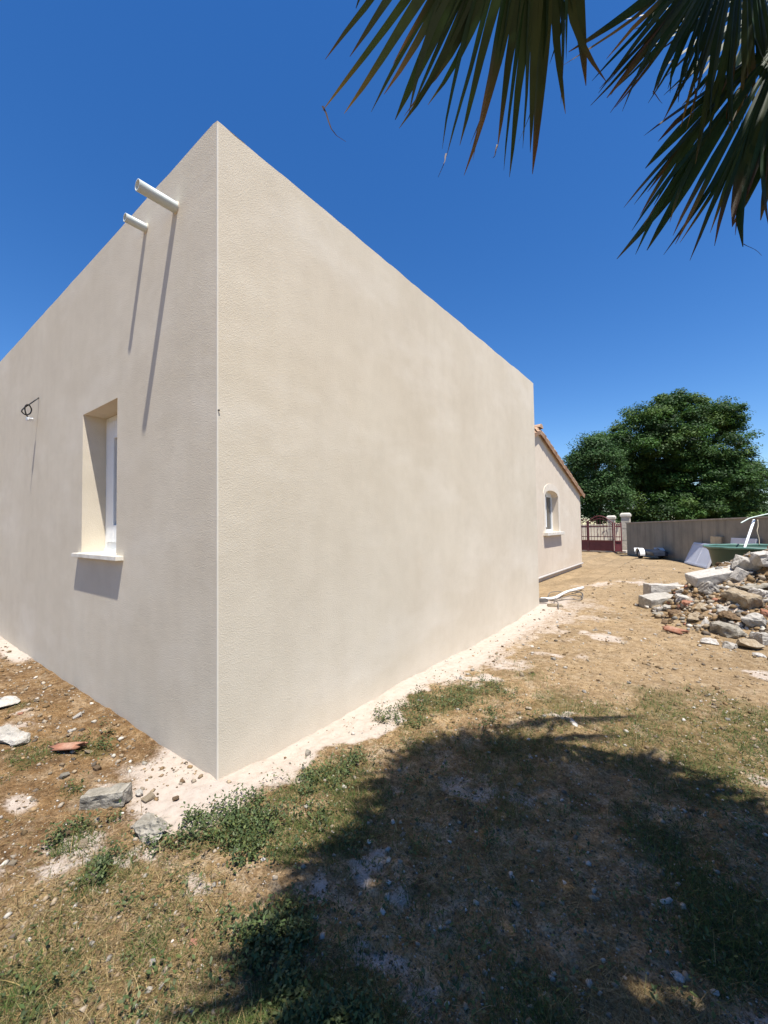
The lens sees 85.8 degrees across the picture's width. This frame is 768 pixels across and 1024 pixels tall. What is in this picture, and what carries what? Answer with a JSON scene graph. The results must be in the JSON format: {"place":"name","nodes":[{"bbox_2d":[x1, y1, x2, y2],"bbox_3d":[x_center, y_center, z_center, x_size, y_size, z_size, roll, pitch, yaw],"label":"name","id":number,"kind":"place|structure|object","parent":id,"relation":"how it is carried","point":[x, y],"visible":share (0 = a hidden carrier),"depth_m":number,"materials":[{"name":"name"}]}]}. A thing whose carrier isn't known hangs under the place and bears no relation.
{"place":"outdoors","nodes":[
{"label":"outdoors","id":0,"kind":"place"},
{"bbox_2d":[0,551,767,1023],"bbox_3d":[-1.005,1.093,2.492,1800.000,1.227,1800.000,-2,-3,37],"label":"ground","id":1,"kind":"structure","parent":0,"point":[598,569],"depth_m":2.30,"materials":[{"name":"soil"}]},
{"bbox_2d":[0,696,20,707],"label":"stone","id":2,"kind":"object","parent":1,"relation":"on","point":[5,701],"visible":0.98,"depth_m":3.58,"materials":[{"name":"white stone"}]},
{"bbox_2d":[7,859,16,865],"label":"pebble","id":3,"kind":"object","parent":1,"relation":"on","point":[12,862],"visible":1,"depth_m":1.87,"materials":[{"name":"beige stone"}]},
{"bbox_2d":[0,724,30,746],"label":"stone","id":4,"kind":"object","parent":1,"relation":"on","point":[10,735],"visible":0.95,"depth_m":2.93,"materials":[{"name":"stone"}]},
{"bbox_2d":[59,771,69,778],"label":"pebble","id":5,"kind":"object","parent":1,"relation":"on","point":[64,775],"visible":1,"depth_m":2.53,"materials":[{"name":"beige stone"}]},
{"bbox_2d":[63,830,73,837],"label":"pebble","id":6,"kind":"object","parent":1,"relation":"on","point":[68,833],"visible":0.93,"depth_m":2.04,"materials":[{"name":"stone"}]},
{"bbox_2d":[49,742,88,750],"bbox_3d":[-2.159,1.602,2.836,0.218,0.041,0.118,-4,-19,-1],"label":"roof tile fragment","id":7,"kind":"object","parent":1,"relation":"on","point":[66,746],"visible":1,"depth_m":2.80,"materials":[{"name":"ceramic"}]},
{"bbox_2d":[73,712,81,718],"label":"pebble","id":8,"kind":"object","parent":1,"relation":"on","point":[79,714],"visible":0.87,"depth_m":3.35,"materials":[{"name":"white stone"}]},
{"bbox_2d":[78,838,87,848],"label":"pebble","id":9,"kind":"object","parent":1,"relation":"on","point":[85,840],"visible":0.96,"depth_m":1.98,"materials":[{"name":"beige stone"}]},
{"bbox_2d":[92,764,101,771],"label":"pebble","id":10,"kind":"object","parent":1,"relation":"on","point":[97,767],"visible":1,"depth_m":2.61,"materials":[{"name":"brown stone"}]},
{"bbox_2d":[79,782,132,809],"bbox_3d":[-1.533,1.576,2.273,0.260,0.111,0.099,-9,-2,-1],"label":"stone","id":11,"kind":"object","parent":1,"relation":"on","point":[104,797],"visible":0.91,"depth_m":2.24,"materials":[{"name":"grey stone"}]},
{"bbox_2d":[135,789,142,795],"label":"stone","id":12,"kind":"object","parent":1,"relation":"on","point":[138,791],"visible":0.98,"depth_m":2.34,"materials":[{"name":"stone"}]},
{"bbox_2d":[141,792,155,802],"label":"pebble","id":13,"kind":"object","parent":1,"relation":"on","point":[149,796],"visible":1,"depth_m":2.30,"materials":[{"name":"beige stone"}]},
{"bbox_2d":[132,812,167,844],"bbox_3d":[-1.144,1.544,2.022,0.187,0.103,0.098,-2,-2,30],"label":"stone","id":14,"kind":"object","parent":1,"relation":"on","point":[146,824],"visible":0.88,"depth_m":2.00,"materials":[{"name":"grey stone"}]},
{"bbox_2d":[172,795,178,800],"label":"pebble","id":15,"kind":"object","parent":1,"relation":"on","point":[175,798],"visible":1,"depth_m":2.30,"materials":[{"name":"brown stone"}]},
{"bbox_2d":[189,938,196,946],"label":"pebble","id":16,"kind":"object","parent":1,"relation":"on","point":[192,940],"visible":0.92,"depth_m":1.49,"materials":[{"name":"stone"}]},
{"bbox_2d":[0,121,538,780],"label":"house extension","id":17,"kind":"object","parent":1,"relation":"on","point":[268,473],"visible":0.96,"depth_m":3.37,"materials":[{"name":"paint"}]},
{"bbox_2d":[21,397,38,421],"bbox_3d":[-4.197,-1.240,4.915,0.163,0.323,0.110,0,-2,-27],"label":"electric wire","id":18,"kind":"object","parent":17,"relation":"attached to","point":[27,417],"visible":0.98,"depth_m":4.89,"materials":[{"name":"black plastic"}]},
{"bbox_2d":[104,415,116,551],"bbox_3d":[-2.444,-0.285,3.921,0.831,1.331,0.090,-2,-3,37],"label":"window","id":19,"kind":"structure","parent":17,"relation":"in","point":[111,423],"depth_m":4.04,"materials":[{"name":"white plastic"}]},
{"bbox_2d":[123,213,147,233],"bbox_3d":[-1.894,-2.217,3.188,0.080,0.080,0.190,-2,-3,37],"label":"overflow pipe","id":20,"kind":"object","parent":17,"relation":"attached to","point":[135,222],"visible":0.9,"depth_m":3.15,"materials":[{"name":"plastic"}]},
{"bbox_2d":[135,178,178,214],"bbox_3d":[-1.542,-2.161,2.850,0.092,0.092,0.295,-2,-3,37],"label":"overflow pipe","id":21,"kind":"object","parent":17,"relation":"attached to","point":[143,188],"visible":0.86,"depth_m":2.81,"materials":[{"name":"plastic"}]},
{"bbox_2d":[305,749,310,755],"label":"stone","id":22,"kind":"object","parent":1,"relation":"on","point":[307,752],"visible":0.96,"depth_m":2.76,"materials":[{"name":"beige stone"}]},
{"bbox_2d":[0,662,767,1023],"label":"green grass","id":23,"kind":"structure","parent":1,"relation":"on","point":[746,920],"depth_m":1.70,"materials":[{"name":"green plant"}]},
{"bbox_2d":[0,622,767,1023],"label":"leafy weeds","id":24,"kind":"object","parent":1,"relation":"on","point":[330,1008],"visible":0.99,"depth_m":1.55,"materials":[{"name":"green plant"}]},
{"bbox_2d":[0,548,767,1023],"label":"gravel","id":25,"kind":"structure","parent":1,"relation":"on","point":[686,588],"depth_m":1.88,"materials":[{"name":"beige gravel"}]},
{"bbox_2d":[513,898,519,906],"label":"pebble","id":26,"kind":"object","parent":1,"relation":"on","point":[515,901],"visible":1,"depth_m":1.66,"materials":[{"name":"stone"}]},
{"bbox_2d":[322,0,767,259],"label":"fan palm","id":27,"kind":"object","parent":1,"relation":"on","point":[525,26],"visible":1,"depth_m":1.74,"materials":[{"name":"green plant"}]},
{"bbox_2d":[547,603,562,606],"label":"stone","id":28,"kind":"object","parent":1,"relation":"on","point":[553,605],"visible":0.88,"depth_m":7.25,"materials":[{"name":"beige stone"}]},
{"bbox_2d":[534,424,584,581],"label":"gabled house","id":29,"kind":"structure","parent":1,"relation":"on","point":[559,492],"depth_m":12.69,"materials":[{"name":"beige paint"}]},
{"bbox_2d":[545,492,552,531],"bbox_3d":[4.816,-0.009,12.363,0.060,1.213,1.330,-2,-3,37],"label":"window","id":30,"kind":"structure","parent":29,"relation":"in","point":[548,499],"depth_m":12.68,"materials":[{"name":"white plastic"}]},
{"bbox_2d":[539,586,583,607],"bbox_3d":[3.511,1.661,8.124,0.756,0.137,2.428,-2,-3,37],"label":"cable bundle","id":31,"kind":"object","parent":1,"relation":"on","point":[546,599],"visible":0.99,"depth_m":8.12,"materials":[{"name":"white plastic"}]},
{"bbox_2d":[570,718,577,726],"bbox_3d":[1.412,1.567,3.074,0.044,0.017,0.131,-1,1,7],"label":"plaster flake","id":32,"kind":"object","parent":1,"relation":"on","point":[574,723],"visible":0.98,"depth_m":3.06,"materials":[{"name":"white paint"}]},
{"bbox_2d":[561,431,641,523],"bbox_3d":[14.011,-1.454,27.093,4.996,7.867,4.870,-2,-3,37],"label":"broadleaf tree","id":33,"kind":"object","parent":1,"relation":"on","point":[598,489],"visible":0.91,"depth_m":26.20,"materials":[{"name":"green plant"}]},
{"bbox_2d":[582,524,620,540],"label":"street wall","id":34,"kind":"structure","parent":1,"relation":"on","point":[593,531],"depth_m":25.41,"materials":[{"name":"paint"}]},
{"bbox_2d":[582,550,626,552],"bbox_3d":[11.352,2.066,22.239,0.500,0.100,3.330,1,-3,-37],"label":"threshold","id":35,"kind":"object","parent":1,"relation":"on","point":[624,551],"visible":0.36,"depth_m":21.44,"materials":[{"name":"concrete"}]},
{"bbox_2d":[581,519,587,550],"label":"metal gate","id":36,"kind":"structure","parent":35,"relation":"on","point":[584,543],"depth_m":22.41,"materials":[{"name":"red metal"}]},
{"bbox_2d":[588,516,613,551],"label":"metal gate","id":37,"kind":"structure","parent":35,"relation":"on","point":[602,545],"depth_m":21.70,"materials":[{"name":"red metal"}]},
{"bbox_2d":[614,522,621,551],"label":"metal gate","id":38,"kind":"structure","parent":35,"relation":"on","point":[618,545],"depth_m":20.95,"materials":[{"name":"red metal"}]},
{"bbox_2d":[606,515,615,549],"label":"gate pillar","id":39,"kind":"structure","parent":1,"relation":"on","point":[612,518],"depth_m":23.92,"materials":[{"name":"stone"}]},
{"bbox_2d":[620,513,630,549],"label":"gate pillar","id":40,"kind":"structure","parent":1,"relation":"on","point":[625,518],"depth_m":21.51,"materials":[{"name":"stone"}]},
{"bbox_2d":[634,548,667,557],"bbox_3d":[10.821,1.672,16.700,0.950,0.425,1.436,-1,-2,9],"label":"trailer","id":41,"kind":"object","parent":1,"relation":"on","point":[658,552],"visible":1,"depth_m":16.61,"materials":[{"name":"metal"}]},
{"bbox_2d":[638,592,672,607],"bbox_3d":[4.639,1.535,6.983,0.526,0.262,0.300,-6,5,-7],"label":"concrete block","id":42,"kind":"object","parent":1,"relation":"on","point":[650,600],"depth_m":6.92,"materials":[{"name":"grey concrete"}]},
{"bbox_2d":[643,583,683,594],"bbox_3d":[4.989,1.405,7.323,0.632,0.260,0.296,1,-2,8],"label":"concrete block","id":43,"kind":"object","parent":1,"relation":"on","point":[648,588],"depth_m":7.22,"materials":[{"name":"grey concrete"}]},
{"bbox_2d":[663,605,671,609],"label":"stone","id":44,"kind":"object","parent":1,"relation":"on","point":[665,607],"visible":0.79,"depth_m":6.40,"materials":[{"name":"stone"}]},
{"bbox_2d":[582,387,767,521],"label":"broadleaf tree","id":45,"kind":"object","parent":1,"relation":"on","point":[729,480],"visible":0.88,"depth_m":28.27,"materials":[{"name":"green plant"}]},
{"bbox_2d":[667,609,682,616],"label":"stone","id":46,"kind":"object","parent":1,"relation":"on","point":[673,611],"visible":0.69,"depth_m":6.08,"materials":[{"name":"brown stone"}]},
{"bbox_2d":[662,625,689,634],"bbox_3d":[3.883,1.567,5.509,0.168,0.056,0.292,0,1,-22],"label":"roof tile fragment","id":47,"kind":"object","parent":1,"relation":"on","point":[673,629],"visible":1,"depth_m":5.47,"materials":[{"name":"ceramic"}]},
{"bbox_2d":[670,971,685,982],"bbox_3d":[0.974,1.540,1.369,0.045,0.021,0.033,11,2,20],"label":"stone","id":48,"kind":"object","parent":1,"relation":"on","point":[678,976],"visible":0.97,"depth_m":1.36,"materials":[{"name":"grey stone"}]},
{"bbox_2d":[675,593,688,601],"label":"stone","id":49,"kind":"object","parent":1,"relation":"on","point":[678,597],"visible":0.73,"depth_m":6.34,"materials":[{"name":"grey stone"}]},
{"bbox_2d":[682,600,692,605],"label":"stone","id":50,"kind":"object","parent":1,"relation":"on","point":[685,602],"visible":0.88,"depth_m":6.07,"materials":[{"name":"stone"}]},
{"bbox_2d":[687,611,700,620],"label":"stone","id":51,"kind":"object","parent":1,"relation":"on","point":[694,615],"visible":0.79,"depth_m":5.77,"materials":[{"name":"beige stone"}]},
{"bbox_2d":[625,516,767,565],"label":"boundary wall","id":52,"kind":"structure","parent":1,"relation":"on","point":[675,539],"depth_m":15.17,"materials":[{"name":"grey concrete"}]},
{"bbox_2d":[684,542,711,568],"bbox_3d":[10.432,1.412,13.623,0.365,0.748,2.094,-2,-2,20],"label":"door panel","id":53,"kind":"structure","parent":1,"relation":"on","point":[698,555],"depth_m":13.67,"materials":[{"name":"white plastic"}]},
{"bbox_2d":[693,602,706,608],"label":"stone","id":54,"kind":"object","parent":1,"relation":"on","point":[699,605],"visible":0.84,"depth_m":5.90,"materials":[{"name":"beige stone"}]},
{"bbox_2d":[700,619,709,624],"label":"stone","id":55,"kind":"object","parent":1,"relation":"on","point":[705,621],"visible":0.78,"depth_m":5.59,"materials":[{"name":"white stone"}]},
{"bbox_2d":[697,581,721,594],"bbox_3d":[4.926,1.163,6.237,0.286,0.213,0.228,17,1,-7],"label":"stone","id":56,"kind":"object","parent":1,"relation":"on","point":[708,587],"visible":0.69,"depth_m":6.16,"materials":[{"name":"stone"}]},
{"bbox_2d":[700,637,718,644],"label":"stone","id":57,"kind":"object","parent":1,"relation":"on","point":[705,640],"visible":0.95,"depth_m":4.98,"materials":[{"name":"white stone"}]},
{"bbox_2d":[685,565,734,586],"bbox_3d":[5.110,0.988,6.391,0.718,0.156,0.329,-13,5,9],"label":"concrete block","id":58,"kind":"object","parent":1,"relation":"on","point":[712,575],"depth_m":6.31,"materials":[{"name":"grey concrete"}]},
{"bbox_2d":[730,554,761,570],"bbox_3d":[5.454,0.799,6.252,0.328,0.228,0.270,20,21,17],"label":"rock","id":59,"kind":"object","parent":58,"relation":"on","point":[742,562],"depth_m":6.17,"materials":[{"name":"grey stone"}]},
{"bbox_2d":[710,536,723,566],"bbox_3d":[10.712,1.279,13.188,0.256,1.000,0.420,-1,-2,-3],"label":"wooden block","id":60,"kind":"object","parent":1,"relation":"on","point":[716,539],"depth_m":13.16,"materials":[{"name":"brown wood"}]},
{"bbox_2d":[716,604,727,612],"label":"stone","id":61,"kind":"object","parent":1,"relation":"on","point":[719,607],"visible":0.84,"depth_m":5.68,"materials":[{"name":"stone"}]},
{"bbox_2d":[709,621,748,638],"bbox_3d":[4.427,1.508,5.325,0.299,0.177,0.357,0,-2,-16],"label":"stone","id":62,"kind":"object","parent":1,"relation":"on","point":[724,629],"visible":1,"depth_m":5.25,"materials":[{"name":"grey stone"}]},
{"bbox_2d":[718,610,740,620],"bbox_3d":[4.621,1.387,5.515,0.302,0.125,0.215,11,3,-2],"label":"stone","id":63,"kind":"object","parent":1,"relation":"on","point":[729,615],"visible":0.95,"depth_m":5.48,"materials":[{"name":"brown stone"}]},
{"bbox_2d":[722,641,737,649],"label":"stone","id":64,"kind":"object","parent":1,"relation":"on","point":[729,645],"visible":0.88,"depth_m":4.80,"materials":[{"name":"stone"}]},
{"bbox_2d":[703,544,767,566],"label":"green tub","id":65,"kind":"object","parent":1,"relation":"on","point":[720,553],"visible":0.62,"depth_m":9.27,"materials":[{"name":"green plastic"}]},
{"bbox_2d":[729,567,748,581],"bbox_3d":[5.282,0.942,6.126,0.187,0.196,0.116,28,8,-1],"label":"concrete block","id":66,"kind":"object","parent":1,"relation":"on","point":[738,574],"depth_m":6.08,"materials":[{"name":"grey concrete"}]},
{"bbox_2d":[720,587,766,609],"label":"stone","id":67,"kind":"object","parent":1,"relation":"on","point":[744,599],"visible":0.95,"depth_m":5.66,"materials":[{"name":"beige stone"}]},
{"bbox_2d":[730,538,757,543],"bbox_3d":[10.294,1.244,11.890,0.198,0.974,1.025,-1,-2,9],"label":"board","id":68,"kind":"object","parent":1,"relation":"on","point":[741,541],"visible":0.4,"depth_m":11.92,"materials":[{"name":"white plastic"}]},
{"bbox_2d":[744,519,755,546],"bbox_3d":[8.617,0.967,9.919,0.058,2.021,0.058,43,-21,-20],"label":"white pole","id":69,"kind":"object","parent":1,"relation":"on","point":[749,532],"visible":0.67,"depth_m":10.10,"materials":[{"name":"plastic"}]},
{"bbox_2d":[736,638,764,648],"bbox_3d":[4.247,1.536,4.783,0.266,0.138,0.202,5,6,20],"label":"stone","id":70,"kind":"object","parent":1,"relation":"on","point":[748,643],"visible":0.94,"depth_m":4.75,"materials":[{"name":"beige stone"}]},
{"bbox_2d":[738,583,767,589],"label":"stone","id":71,"kind":"object","parent":1,"relation":"on","point":[763,585],"visible":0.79,"depth_m":5.84,"materials":[{"name":"grey stone"}]},
{"bbox_2d":[741,612,766,626],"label":"stone","id":72,"kind":"object","parent":1,"relation":"on","point":[754,619],"visible":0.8,"depth_m":5.28,"materials":[{"name":"stone"}]},
{"bbox_2d":[741,513,767,522],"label":"bent hose","id":73,"kind":"object","parent":1,"relation":"on","point":[753,517],"visible":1,"depth_m":10.14,"materials":[{"name":"white plastic"}]},
{"bbox_2d":[748,632,767,645],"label":"stone","id":74,"kind":"object","parent":1,"relation":"on","point":[761,638],"visible":0.71,"depth_m":4.92,"materials":[{"name":"concrete"}]},
{"bbox_2d":[748,588,767,602],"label":"stone","id":75,"kind":"object","parent":1,"relation":"on","point":[762,593],"visible":0.69,"depth_m":5.67,"materials":[{"name":"grey stone"}]},
{"bbox_2d":[749,551,767,566],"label":"concrete block","id":76,"kind":"object","parent":1,"relation":"on","point":[759,558],"depth_m":6.00,"materials":[{"name":"grey concrete"}]},
{"bbox_2d":[752,652,766,657],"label":"stone","id":77,"kind":"object","parent":1,"relation":"on","point":[759,654],"visible":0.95,"depth_m":4.48,"materials":[{"name":"white stone"}]},
{"bbox_2d":[760,609,767,617],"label":"brick fragment","id":78,"kind":"object","parent":1,"relation":"on","point":[763,612],"visible":0.77,"depth_m":5.48,"materials":[{"name":"brick"}]},
{"bbox_2d":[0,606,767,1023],"bbox_3d":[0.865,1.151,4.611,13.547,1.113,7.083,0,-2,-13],"label":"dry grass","id":79,"kind":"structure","parent":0,"point":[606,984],"depth_m":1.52,"materials":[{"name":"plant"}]},
{"bbox_2d":[0,0,767,524],"label":"sky","id":80,"kind":"structure","parent":0,"point":[98,97],"materials":[{"name":"blue"}]}
]}

